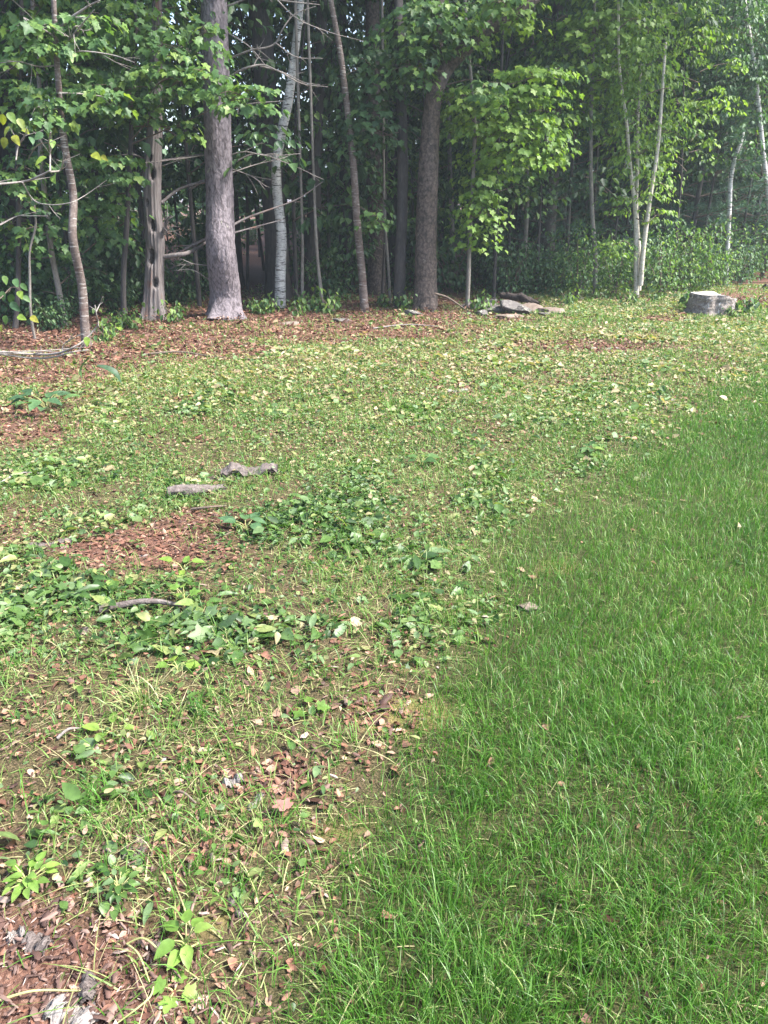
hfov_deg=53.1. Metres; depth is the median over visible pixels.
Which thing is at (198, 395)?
weed leaves
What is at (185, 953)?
weed plant
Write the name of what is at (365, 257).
leafy shrub
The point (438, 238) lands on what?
leafy shrub
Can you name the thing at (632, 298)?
seedling
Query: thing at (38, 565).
grass tuft
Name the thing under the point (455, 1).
canopy tree
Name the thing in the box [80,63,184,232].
understory tree
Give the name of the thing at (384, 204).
thin sapling
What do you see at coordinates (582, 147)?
young pine
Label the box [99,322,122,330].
weed plant
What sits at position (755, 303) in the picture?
seedling
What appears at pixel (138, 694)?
grass tuft
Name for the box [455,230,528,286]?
leafy shrub
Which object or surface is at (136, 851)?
bark piece
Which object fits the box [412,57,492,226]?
understory tree
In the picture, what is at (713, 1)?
understory tree
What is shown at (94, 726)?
weed plant
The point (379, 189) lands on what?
understory tree
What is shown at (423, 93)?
understory tree
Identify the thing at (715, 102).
understory tree
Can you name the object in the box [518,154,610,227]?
understory tree
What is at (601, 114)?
understory tree
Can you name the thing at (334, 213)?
understory tree
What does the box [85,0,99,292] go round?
shaded tree
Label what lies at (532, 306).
rock
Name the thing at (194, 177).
understory tree
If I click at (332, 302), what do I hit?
seedling
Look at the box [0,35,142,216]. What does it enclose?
understory tree
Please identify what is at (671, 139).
understory tree
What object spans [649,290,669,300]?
seedling
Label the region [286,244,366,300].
leafy shrub
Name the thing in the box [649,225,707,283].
leafy shrub
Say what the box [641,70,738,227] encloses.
understory tree
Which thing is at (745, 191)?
young pine
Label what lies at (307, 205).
shaded tree
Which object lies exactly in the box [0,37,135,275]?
understory tree
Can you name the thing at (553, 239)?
leafy shrub
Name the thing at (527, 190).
maple sapling
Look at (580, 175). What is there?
understory tree
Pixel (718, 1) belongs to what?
young pine
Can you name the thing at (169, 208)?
understory tree
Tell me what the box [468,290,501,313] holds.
seedling
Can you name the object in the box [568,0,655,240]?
understory tree
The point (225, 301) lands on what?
pine tree
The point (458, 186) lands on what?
understory tree
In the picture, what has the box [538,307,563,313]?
rock
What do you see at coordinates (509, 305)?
rock
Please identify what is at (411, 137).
understory tree
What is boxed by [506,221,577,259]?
leafy shrub
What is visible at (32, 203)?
sapling
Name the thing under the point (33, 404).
weed plant
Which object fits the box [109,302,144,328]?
seedling
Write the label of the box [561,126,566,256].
thin sapling
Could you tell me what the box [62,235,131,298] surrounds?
leafy shrub
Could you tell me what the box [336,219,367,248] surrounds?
leafy shrub
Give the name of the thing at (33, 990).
stick
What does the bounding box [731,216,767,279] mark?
leafy shrub
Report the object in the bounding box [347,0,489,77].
canopy tree
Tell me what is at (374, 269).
shaded tree
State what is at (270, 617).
fallen leaf
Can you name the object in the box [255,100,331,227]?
understory tree
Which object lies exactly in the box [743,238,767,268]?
leafy shrub
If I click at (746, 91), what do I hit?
understory tree
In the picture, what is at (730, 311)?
seedling
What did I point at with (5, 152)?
shaded tree
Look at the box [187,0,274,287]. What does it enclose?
canopy tree
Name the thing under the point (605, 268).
leafy shrub
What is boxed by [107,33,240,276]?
understory tree
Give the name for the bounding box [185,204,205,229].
leafy shrub
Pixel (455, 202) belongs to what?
understory tree
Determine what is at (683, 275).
leafy shrub
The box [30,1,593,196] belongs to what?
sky
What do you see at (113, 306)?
leafy shrub
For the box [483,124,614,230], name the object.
understory tree
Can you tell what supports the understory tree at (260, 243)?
on the ground at (70, 791)
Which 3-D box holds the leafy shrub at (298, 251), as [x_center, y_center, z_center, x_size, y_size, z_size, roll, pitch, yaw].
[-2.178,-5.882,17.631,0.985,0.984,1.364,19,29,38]
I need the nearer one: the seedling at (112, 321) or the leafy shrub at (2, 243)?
the seedling at (112, 321)
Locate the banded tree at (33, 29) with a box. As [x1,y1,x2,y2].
[0,0,139,350]
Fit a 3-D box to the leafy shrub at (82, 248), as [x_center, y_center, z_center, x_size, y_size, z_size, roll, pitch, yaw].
[-5.801,-5.260,15.185,1.782,1.770,1.891,10,24,23]
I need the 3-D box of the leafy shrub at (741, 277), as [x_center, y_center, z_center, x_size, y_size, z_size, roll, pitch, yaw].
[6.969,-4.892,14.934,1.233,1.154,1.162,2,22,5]
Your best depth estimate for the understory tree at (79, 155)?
17.32 m
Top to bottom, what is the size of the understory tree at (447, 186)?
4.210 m
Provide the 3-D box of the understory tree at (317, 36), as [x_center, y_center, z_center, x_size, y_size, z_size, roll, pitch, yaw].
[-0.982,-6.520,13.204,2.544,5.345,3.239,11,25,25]
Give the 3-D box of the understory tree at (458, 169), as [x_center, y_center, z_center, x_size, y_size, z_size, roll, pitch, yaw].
[1.874,-6.523,14.338,2.455,4.494,3.236,-5,23,-11]
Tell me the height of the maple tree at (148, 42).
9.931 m
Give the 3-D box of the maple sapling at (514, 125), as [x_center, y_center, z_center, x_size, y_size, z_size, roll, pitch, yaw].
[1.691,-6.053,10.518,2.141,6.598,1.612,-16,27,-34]
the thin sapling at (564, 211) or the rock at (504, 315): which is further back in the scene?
the thin sapling at (564, 211)
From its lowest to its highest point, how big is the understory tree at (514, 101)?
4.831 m
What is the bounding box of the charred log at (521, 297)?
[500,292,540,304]
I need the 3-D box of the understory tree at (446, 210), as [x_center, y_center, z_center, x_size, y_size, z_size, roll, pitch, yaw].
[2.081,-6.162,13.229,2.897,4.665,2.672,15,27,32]
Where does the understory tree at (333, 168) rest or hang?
on the ground at (70, 791)
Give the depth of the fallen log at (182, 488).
4.38 m
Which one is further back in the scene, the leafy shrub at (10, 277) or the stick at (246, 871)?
the leafy shrub at (10, 277)
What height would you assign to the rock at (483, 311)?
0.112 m
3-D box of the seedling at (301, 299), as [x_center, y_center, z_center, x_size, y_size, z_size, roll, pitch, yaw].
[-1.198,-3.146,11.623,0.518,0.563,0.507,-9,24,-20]
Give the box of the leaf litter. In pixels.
[0,292,767,1023]
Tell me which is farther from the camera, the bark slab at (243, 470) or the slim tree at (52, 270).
the slim tree at (52, 270)
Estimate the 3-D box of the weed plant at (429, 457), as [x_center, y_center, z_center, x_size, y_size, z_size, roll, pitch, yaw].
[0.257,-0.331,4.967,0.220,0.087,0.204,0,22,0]
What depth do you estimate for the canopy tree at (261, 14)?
11.88 m
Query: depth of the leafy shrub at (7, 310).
10.56 m
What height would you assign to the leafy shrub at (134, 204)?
1.981 m
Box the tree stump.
[684,291,736,315]
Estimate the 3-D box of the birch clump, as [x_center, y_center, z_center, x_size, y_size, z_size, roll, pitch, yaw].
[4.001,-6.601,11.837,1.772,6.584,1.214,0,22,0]
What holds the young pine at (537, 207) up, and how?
on the ground at (70, 791)
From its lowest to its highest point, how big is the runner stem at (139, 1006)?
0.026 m
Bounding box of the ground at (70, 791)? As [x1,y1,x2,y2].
[0,199,767,1023]
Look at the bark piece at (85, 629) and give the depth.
3.03 m
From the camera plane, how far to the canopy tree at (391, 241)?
14.82 m
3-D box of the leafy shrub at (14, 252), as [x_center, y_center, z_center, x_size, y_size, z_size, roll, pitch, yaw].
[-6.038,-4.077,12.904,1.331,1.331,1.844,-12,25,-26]
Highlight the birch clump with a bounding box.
[586,0,696,298]
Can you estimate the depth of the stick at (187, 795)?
2.19 m
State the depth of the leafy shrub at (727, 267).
14.05 m
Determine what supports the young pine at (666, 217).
on the ground at (70, 791)
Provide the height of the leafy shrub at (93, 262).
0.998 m
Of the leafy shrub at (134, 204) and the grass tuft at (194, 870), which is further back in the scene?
the leafy shrub at (134, 204)
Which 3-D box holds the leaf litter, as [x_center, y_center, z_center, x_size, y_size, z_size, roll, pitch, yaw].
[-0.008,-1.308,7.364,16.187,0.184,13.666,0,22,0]
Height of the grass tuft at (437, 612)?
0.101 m
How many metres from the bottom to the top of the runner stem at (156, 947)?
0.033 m
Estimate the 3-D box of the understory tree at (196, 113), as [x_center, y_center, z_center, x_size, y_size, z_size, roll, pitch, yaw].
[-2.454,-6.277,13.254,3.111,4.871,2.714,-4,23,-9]
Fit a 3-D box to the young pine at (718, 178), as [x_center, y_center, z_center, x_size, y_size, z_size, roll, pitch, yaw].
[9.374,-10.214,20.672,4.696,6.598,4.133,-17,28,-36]
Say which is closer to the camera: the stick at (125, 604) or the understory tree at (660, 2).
the stick at (125, 604)
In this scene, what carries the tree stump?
on the ground at (70, 791)
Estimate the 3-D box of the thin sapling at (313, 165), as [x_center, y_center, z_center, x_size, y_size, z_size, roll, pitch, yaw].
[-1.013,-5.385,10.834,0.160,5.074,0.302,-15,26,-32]
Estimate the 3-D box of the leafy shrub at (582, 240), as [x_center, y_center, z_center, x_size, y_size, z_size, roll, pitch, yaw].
[3.257,-4.152,12.840,1.578,1.279,1.351,-18,28,-37]
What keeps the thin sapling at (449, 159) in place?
on the ground at (70, 791)
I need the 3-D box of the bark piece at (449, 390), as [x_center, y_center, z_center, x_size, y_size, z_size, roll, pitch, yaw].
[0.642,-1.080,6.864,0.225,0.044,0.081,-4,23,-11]
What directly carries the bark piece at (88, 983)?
on the ground at (70, 791)
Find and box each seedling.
[90,321,118,341]
[92,308,130,331]
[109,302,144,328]
[152,299,190,322]
[242,293,269,313]
[256,290,288,312]
[283,301,306,315]
[285,286,321,311]
[304,288,346,313]
[308,292,325,311]
[372,287,392,306]
[393,285,417,309]
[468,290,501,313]
[472,289,488,300]
[559,289,580,303]
[612,288,641,304]
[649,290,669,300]
[674,285,701,307]
[722,302,745,316]
[735,287,766,314]
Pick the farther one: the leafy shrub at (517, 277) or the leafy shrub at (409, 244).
the leafy shrub at (409, 244)
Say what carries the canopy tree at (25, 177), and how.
on the ground at (70, 791)
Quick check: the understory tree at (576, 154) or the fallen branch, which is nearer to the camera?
the fallen branch
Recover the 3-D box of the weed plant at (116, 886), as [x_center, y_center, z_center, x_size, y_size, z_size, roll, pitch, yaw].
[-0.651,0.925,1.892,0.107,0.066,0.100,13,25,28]
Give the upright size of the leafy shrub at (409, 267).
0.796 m
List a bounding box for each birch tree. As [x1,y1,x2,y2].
[271,0,303,308]
[643,0,745,272]
[682,0,767,220]
[719,132,767,283]
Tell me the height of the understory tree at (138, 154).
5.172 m
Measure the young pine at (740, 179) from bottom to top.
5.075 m
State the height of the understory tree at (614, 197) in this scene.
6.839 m
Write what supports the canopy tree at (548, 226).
on the ground at (70, 791)
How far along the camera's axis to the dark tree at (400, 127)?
10.54 m
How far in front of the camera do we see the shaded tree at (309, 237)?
12.28 m
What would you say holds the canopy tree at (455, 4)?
on the ground at (70, 791)
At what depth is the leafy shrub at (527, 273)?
14.36 m
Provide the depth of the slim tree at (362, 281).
10.82 m
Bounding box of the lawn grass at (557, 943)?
[67,331,767,1023]
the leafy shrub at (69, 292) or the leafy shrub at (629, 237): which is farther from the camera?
the leafy shrub at (629, 237)
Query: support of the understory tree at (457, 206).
on the ground at (70, 791)
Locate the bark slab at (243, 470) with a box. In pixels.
[221,462,277,477]
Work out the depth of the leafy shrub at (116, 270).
12.57 m
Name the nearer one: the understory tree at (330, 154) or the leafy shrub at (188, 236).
the understory tree at (330, 154)
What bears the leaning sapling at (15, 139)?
on the ground at (70, 791)
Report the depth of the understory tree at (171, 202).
16.04 m
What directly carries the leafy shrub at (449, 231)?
on the ground at (70, 791)
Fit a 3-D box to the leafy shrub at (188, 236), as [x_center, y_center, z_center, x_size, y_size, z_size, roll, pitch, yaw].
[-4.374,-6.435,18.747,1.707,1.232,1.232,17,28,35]
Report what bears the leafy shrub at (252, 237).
on the ground at (70, 791)
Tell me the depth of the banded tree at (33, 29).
7.57 m
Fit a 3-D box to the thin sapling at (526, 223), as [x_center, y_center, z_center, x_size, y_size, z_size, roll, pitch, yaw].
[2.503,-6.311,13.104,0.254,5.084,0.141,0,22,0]
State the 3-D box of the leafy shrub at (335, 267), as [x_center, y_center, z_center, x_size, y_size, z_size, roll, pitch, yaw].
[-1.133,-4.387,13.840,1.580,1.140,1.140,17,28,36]
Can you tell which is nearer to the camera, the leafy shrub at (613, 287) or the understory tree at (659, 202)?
the leafy shrub at (613, 287)
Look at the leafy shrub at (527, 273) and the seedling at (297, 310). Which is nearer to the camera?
the seedling at (297, 310)
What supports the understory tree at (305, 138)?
on the ground at (70, 791)
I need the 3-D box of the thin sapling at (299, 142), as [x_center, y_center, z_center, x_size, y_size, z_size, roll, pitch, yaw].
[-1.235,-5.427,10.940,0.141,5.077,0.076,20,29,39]
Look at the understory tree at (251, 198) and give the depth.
12.88 m
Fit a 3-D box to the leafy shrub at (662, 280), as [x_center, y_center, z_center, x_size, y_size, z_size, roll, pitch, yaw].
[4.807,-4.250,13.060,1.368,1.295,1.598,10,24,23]
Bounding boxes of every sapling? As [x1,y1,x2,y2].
[0,112,121,384]
[9,197,61,338]
[294,0,303,306]
[306,0,323,302]
[381,0,391,302]
[425,0,589,308]
[446,0,457,288]
[460,2,556,298]
[522,5,535,288]
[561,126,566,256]
[677,160,683,254]
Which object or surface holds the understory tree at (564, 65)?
on the ground at (70, 791)
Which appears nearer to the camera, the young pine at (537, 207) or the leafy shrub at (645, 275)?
the leafy shrub at (645, 275)
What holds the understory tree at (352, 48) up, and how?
on the ground at (70, 791)
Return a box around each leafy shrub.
[0,230,61,287]
[0,236,58,296]
[0,241,52,310]
[0,263,50,320]
[25,295,78,331]
[27,248,118,307]
[39,198,139,276]
[40,253,110,316]
[62,186,177,286]
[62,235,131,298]
[87,241,175,298]
[87,276,143,314]
[91,220,192,304]
[131,202,176,242]
[139,258,208,304]
[164,215,189,242]
[168,247,209,293]
[170,224,199,263]
[171,213,245,270]
[172,223,205,258]
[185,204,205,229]
[186,211,245,246]
[240,223,261,244]
[261,234,300,271]
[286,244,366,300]
[287,234,357,291]
[288,210,299,238]
[327,235,367,281]
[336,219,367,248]
[364,212,457,263]
[385,253,414,290]
[392,209,492,293]
[406,229,440,273]
[439,216,467,242]
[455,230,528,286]
[471,242,535,291]
[473,220,559,297]
[497,257,544,286]
[505,237,534,258]
[505,253,568,293]
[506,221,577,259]
[514,219,584,286]
[527,234,593,296]
[535,238,586,289]
[542,222,629,300]
[543,219,611,292]
[569,237,620,286]
[580,218,656,290]
[582,232,650,296]
[598,222,652,272]
[599,228,633,283]
[614,218,694,291]
[625,222,711,296]
[641,224,704,273]
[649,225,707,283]
[650,229,722,291]
[651,217,745,289]
[679,227,764,290]
[680,237,731,281]
[688,226,742,279]
[707,224,767,282]
[707,229,767,286]
[707,257,748,285]
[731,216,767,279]
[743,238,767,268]
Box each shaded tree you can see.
[0,0,15,289]
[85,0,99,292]
[300,25,331,282]
[304,0,327,295]
[335,0,354,288]
[365,0,387,294]
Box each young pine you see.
[461,0,633,262]
[476,139,604,242]
[506,8,665,244]
[512,13,673,279]
[529,1,711,245]
[573,0,765,246]
[596,0,767,269]
[604,87,735,227]
[639,4,763,233]
[648,0,767,259]
[674,14,767,276]
[684,31,767,247]
[693,83,767,234]
[702,95,767,245]
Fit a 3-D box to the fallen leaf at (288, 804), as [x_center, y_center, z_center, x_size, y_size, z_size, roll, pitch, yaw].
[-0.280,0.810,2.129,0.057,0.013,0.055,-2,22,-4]
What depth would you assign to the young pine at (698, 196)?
14.47 m
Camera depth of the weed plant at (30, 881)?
1.90 m
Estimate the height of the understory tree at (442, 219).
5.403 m
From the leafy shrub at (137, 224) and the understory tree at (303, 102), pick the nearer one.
the understory tree at (303, 102)
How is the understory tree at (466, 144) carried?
on the ground at (70, 791)
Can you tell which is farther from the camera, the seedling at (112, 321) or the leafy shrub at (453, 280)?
the leafy shrub at (453, 280)
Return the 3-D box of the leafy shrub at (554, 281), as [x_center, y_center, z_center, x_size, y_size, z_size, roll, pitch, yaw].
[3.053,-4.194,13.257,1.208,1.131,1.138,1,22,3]
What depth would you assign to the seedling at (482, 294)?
12.99 m
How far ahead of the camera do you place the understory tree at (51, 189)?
12.01 m
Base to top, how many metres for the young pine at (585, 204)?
4.821 m
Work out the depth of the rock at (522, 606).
3.22 m
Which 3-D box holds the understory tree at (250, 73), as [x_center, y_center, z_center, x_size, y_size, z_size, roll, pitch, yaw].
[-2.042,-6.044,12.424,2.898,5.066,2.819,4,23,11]
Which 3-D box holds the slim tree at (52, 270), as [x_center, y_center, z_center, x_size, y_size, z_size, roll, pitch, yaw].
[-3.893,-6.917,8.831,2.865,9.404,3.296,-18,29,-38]
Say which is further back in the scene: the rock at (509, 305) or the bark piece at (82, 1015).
the rock at (509, 305)
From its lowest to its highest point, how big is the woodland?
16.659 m
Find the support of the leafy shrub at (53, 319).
on the ground at (70, 791)
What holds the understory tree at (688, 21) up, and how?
on the ground at (70, 791)
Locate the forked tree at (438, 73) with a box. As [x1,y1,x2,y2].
[370,0,540,311]
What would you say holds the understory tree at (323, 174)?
on the ground at (70, 791)
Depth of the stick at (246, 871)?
1.96 m
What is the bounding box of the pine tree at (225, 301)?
[145,0,363,320]
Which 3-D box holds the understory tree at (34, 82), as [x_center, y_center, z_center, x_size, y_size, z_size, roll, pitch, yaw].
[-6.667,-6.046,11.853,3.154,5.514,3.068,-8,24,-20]
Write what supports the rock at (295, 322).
on the ground at (70, 791)
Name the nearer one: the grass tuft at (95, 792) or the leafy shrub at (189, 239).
the grass tuft at (95, 792)
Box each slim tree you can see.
[0,0,120,324]
[328,0,395,311]
[520,0,677,293]
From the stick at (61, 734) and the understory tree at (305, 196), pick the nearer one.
the stick at (61, 734)
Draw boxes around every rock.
[278,321,298,324]
[333,318,348,321]
[404,310,421,315]
[476,309,487,315]
[485,303,504,313]
[494,314,514,317]
[500,300,531,312]
[516,306,531,314]
[516,602,539,611]
[522,302,542,310]
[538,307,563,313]
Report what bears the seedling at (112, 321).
on the ground at (70, 791)
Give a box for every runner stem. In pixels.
[117,986,153,1022]
[126,943,149,981]
[127,937,197,978]
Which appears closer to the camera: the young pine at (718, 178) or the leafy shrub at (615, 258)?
the leafy shrub at (615, 258)
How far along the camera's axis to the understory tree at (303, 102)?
16.79 m
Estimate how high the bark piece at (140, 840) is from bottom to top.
0.035 m
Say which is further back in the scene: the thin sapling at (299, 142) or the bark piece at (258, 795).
the thin sapling at (299, 142)
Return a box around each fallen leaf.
[266,615,277,619]
[272,797,292,810]
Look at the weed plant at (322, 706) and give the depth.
2.54 m
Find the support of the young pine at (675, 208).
on the ground at (70, 791)
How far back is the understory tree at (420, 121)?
15.73 m
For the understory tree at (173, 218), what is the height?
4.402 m
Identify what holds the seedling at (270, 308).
on the ground at (70, 791)
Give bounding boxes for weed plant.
[2,851,60,902]
[8,389,81,411]
[81,711,133,742]
[90,865,140,903]
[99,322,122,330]
[150,970,198,1013]
[154,909,212,970]
[155,655,200,669]
[159,556,205,575]
[169,582,200,598]
[218,512,265,533]
[293,696,329,718]
[398,544,451,570]
[407,453,438,464]
[580,441,603,456]
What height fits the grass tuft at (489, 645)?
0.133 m
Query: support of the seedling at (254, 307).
on the ground at (70, 791)
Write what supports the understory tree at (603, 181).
on the ground at (70, 791)
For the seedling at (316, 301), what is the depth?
11.44 m
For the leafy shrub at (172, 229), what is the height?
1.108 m
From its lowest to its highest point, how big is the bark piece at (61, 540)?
0.044 m
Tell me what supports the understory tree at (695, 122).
on the ground at (70, 791)
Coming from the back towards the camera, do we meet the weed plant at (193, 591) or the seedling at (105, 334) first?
the seedling at (105, 334)
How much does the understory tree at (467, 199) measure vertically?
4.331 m
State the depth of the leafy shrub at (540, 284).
13.49 m
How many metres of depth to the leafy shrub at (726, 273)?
14.59 m
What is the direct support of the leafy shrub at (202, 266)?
on the ground at (70, 791)
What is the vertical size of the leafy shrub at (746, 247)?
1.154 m
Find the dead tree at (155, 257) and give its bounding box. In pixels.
[109,0,205,320]
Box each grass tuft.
[25,555,60,576]
[51,754,158,834]
[80,654,180,725]
[121,816,249,945]
[147,678,248,741]
[366,394,445,418]
[416,593,495,640]
[461,625,505,662]
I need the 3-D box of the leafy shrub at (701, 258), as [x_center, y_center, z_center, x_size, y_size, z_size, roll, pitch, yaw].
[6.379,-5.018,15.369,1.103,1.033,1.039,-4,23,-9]
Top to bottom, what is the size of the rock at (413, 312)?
0.087 m
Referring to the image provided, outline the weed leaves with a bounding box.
[0,281,767,1023]
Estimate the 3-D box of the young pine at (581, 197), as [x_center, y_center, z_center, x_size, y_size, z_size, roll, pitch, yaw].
[4.607,-8.226,17.123,3.973,5.582,3.497,-7,23,-17]
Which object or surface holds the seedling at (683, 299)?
on the ground at (70, 791)
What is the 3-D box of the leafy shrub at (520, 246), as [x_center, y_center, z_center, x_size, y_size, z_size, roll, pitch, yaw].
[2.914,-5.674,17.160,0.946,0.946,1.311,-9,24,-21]
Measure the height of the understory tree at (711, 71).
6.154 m
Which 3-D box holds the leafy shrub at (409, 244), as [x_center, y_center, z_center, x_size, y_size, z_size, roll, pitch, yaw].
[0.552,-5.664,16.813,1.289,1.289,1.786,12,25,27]
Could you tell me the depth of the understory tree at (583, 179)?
15.03 m
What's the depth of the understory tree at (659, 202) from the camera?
17.81 m
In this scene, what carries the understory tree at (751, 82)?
on the ground at (70, 791)
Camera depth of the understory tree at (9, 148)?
10.72 m
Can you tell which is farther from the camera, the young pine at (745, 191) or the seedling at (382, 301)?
the young pine at (745, 191)
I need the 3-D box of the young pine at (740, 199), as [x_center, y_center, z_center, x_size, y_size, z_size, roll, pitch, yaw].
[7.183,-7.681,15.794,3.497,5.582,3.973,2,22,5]
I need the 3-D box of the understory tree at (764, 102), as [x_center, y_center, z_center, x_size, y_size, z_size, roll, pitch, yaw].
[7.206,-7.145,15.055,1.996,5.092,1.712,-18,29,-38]
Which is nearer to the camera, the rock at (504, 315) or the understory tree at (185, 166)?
the rock at (504, 315)
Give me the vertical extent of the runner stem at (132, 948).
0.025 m
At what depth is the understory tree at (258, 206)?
21.40 m
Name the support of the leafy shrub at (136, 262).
on the ground at (70, 791)
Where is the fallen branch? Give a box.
[434,293,464,309]
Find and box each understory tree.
[0,0,61,269]
[0,0,188,310]
[0,4,78,203]
[0,10,108,288]
[0,28,144,313]
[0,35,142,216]
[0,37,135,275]
[3,79,36,173]
[17,0,234,258]
[20,0,238,240]
[30,65,120,200]
[39,1,201,268]
[42,12,191,245]
[67,12,185,236]
[69,0,311,306]
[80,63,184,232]
[97,16,190,214]
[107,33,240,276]
[123,39,235,269]
[135,135,205,249]
[139,2,286,235]
[162,0,332,290]
[164,0,307,269]
[164,0,337,297]
[165,104,245,227]
[166,10,311,270]
[172,101,253,199]
[176,10,292,256]
[178,0,382,282]
[231,0,394,302]
[233,0,420,288]
[238,5,381,235]
[238,91,334,233]
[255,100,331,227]
[256,0,411,271]
[274,2,417,253]
[290,100,336,217]
[291,127,340,240]
[299,2,416,265]
[306,59,365,237]
[319,104,443,294]
[321,2,465,218]
[321,10,441,207]
[321,17,468,206]
[322,0,509,228]
[337,35,464,287]
[353,0,495,191]
[408,0,537,269]
[411,0,612,292]
[412,17,534,276]
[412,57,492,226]
[413,31,564,285]
[420,122,522,230]
[437,0,576,289]
[439,39,570,254]
[442,0,671,200]
[443,0,578,249]
[445,86,524,241]
[457,30,559,191]
[467,6,634,184]
[473,19,550,253]
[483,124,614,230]
[485,0,699,286]
[497,0,619,286]
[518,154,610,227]
[519,0,714,279]
[521,3,625,245]
[541,0,686,279]
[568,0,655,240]
[569,0,721,264]
[569,55,622,172]
[572,123,664,230]
[576,1,743,265]
[579,0,724,242]
[580,0,733,236]
[588,2,763,248]
[589,163,721,232]
[596,0,761,271]
[600,2,760,228]
[605,25,717,236]
[624,12,748,282]
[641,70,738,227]
[655,4,759,240]
[663,0,767,281]
[669,0,763,210]
[699,0,767,238]
[699,37,767,239]
[702,142,766,230]
[706,6,767,278]
[739,28,767,275]
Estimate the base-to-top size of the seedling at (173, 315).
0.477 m
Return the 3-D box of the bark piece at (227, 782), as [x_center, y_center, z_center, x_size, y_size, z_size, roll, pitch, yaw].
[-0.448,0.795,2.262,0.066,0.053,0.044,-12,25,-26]
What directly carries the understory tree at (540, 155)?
on the ground at (70, 791)
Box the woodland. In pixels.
[0,8,745,230]
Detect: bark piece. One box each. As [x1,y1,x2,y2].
[6,925,24,944]
[18,931,54,956]
[23,538,71,548]
[41,992,99,1023]
[75,627,89,634]
[77,970,99,1005]
[121,845,147,859]
[133,831,160,843]
[209,474,233,480]
[222,773,243,787]
[227,895,243,919]
[247,791,264,810]
[447,388,468,391]
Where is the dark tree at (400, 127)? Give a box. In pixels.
[314,0,476,308]
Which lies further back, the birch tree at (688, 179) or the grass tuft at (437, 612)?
the birch tree at (688, 179)
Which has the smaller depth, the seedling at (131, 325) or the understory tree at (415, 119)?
the seedling at (131, 325)
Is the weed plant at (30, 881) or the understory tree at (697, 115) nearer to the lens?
the weed plant at (30, 881)
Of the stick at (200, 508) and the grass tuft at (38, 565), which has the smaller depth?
the grass tuft at (38, 565)
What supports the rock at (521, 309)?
on the ground at (70, 791)
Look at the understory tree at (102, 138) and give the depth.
10.14 m
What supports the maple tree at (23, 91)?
on the ground at (70, 791)
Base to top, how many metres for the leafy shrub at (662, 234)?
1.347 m
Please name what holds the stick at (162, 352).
on the ground at (70, 791)
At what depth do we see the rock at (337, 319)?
10.60 m
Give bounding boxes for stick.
[0,989,80,1001]
[56,727,79,738]
[99,598,183,613]
[144,351,255,359]
[169,790,196,803]
[191,505,226,510]
[234,857,254,889]
[373,324,438,328]
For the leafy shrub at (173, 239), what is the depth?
19.56 m
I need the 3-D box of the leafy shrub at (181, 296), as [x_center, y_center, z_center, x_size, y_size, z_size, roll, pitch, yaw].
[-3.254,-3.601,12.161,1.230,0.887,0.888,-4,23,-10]
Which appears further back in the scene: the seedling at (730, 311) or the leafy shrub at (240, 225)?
the leafy shrub at (240, 225)
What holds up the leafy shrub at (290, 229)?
on the ground at (70, 791)
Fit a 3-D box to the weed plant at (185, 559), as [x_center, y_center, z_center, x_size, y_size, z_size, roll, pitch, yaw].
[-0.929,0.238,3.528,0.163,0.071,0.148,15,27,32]
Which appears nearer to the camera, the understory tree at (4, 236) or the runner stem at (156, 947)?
the runner stem at (156, 947)
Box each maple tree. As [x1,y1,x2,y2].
[0,0,106,328]
[41,0,289,320]
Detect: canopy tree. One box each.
[0,0,197,281]
[0,4,48,301]
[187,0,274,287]
[249,0,293,300]
[283,0,492,151]
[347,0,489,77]
[384,0,396,282]
[413,0,576,273]
[418,0,576,247]
[467,0,568,285]
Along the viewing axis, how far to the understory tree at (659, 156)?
15.32 m
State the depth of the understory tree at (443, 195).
14.30 m
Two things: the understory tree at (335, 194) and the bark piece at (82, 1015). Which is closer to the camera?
the bark piece at (82, 1015)
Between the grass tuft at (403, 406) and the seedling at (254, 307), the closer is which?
the grass tuft at (403, 406)
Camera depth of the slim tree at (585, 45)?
11.79 m
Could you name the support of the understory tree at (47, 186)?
on the ground at (70, 791)
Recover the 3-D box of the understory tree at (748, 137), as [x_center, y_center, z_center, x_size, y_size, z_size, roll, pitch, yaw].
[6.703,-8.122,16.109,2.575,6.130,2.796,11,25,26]
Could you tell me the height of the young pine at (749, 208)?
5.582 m
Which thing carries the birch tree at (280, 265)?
on the ground at (70, 791)
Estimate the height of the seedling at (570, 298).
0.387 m
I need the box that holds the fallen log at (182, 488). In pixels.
[166,484,226,496]
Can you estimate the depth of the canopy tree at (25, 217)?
12.15 m
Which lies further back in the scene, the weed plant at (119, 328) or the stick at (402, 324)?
the stick at (402, 324)
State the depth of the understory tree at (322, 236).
18.14 m
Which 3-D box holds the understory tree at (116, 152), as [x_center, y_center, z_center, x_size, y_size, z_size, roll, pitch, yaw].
[-5.773,-7.628,15.508,4.088,5.678,3.101,6,23,14]
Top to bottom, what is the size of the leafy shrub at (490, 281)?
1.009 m
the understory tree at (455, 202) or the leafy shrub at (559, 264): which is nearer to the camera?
the leafy shrub at (559, 264)
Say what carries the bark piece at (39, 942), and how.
on the ground at (70, 791)
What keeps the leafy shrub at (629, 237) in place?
on the ground at (70, 791)
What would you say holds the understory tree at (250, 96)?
on the ground at (70, 791)
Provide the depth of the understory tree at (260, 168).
10.42 m
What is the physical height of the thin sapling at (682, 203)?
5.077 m
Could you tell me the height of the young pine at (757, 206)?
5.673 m
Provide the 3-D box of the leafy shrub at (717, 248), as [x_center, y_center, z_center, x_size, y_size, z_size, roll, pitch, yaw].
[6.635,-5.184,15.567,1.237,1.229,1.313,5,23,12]

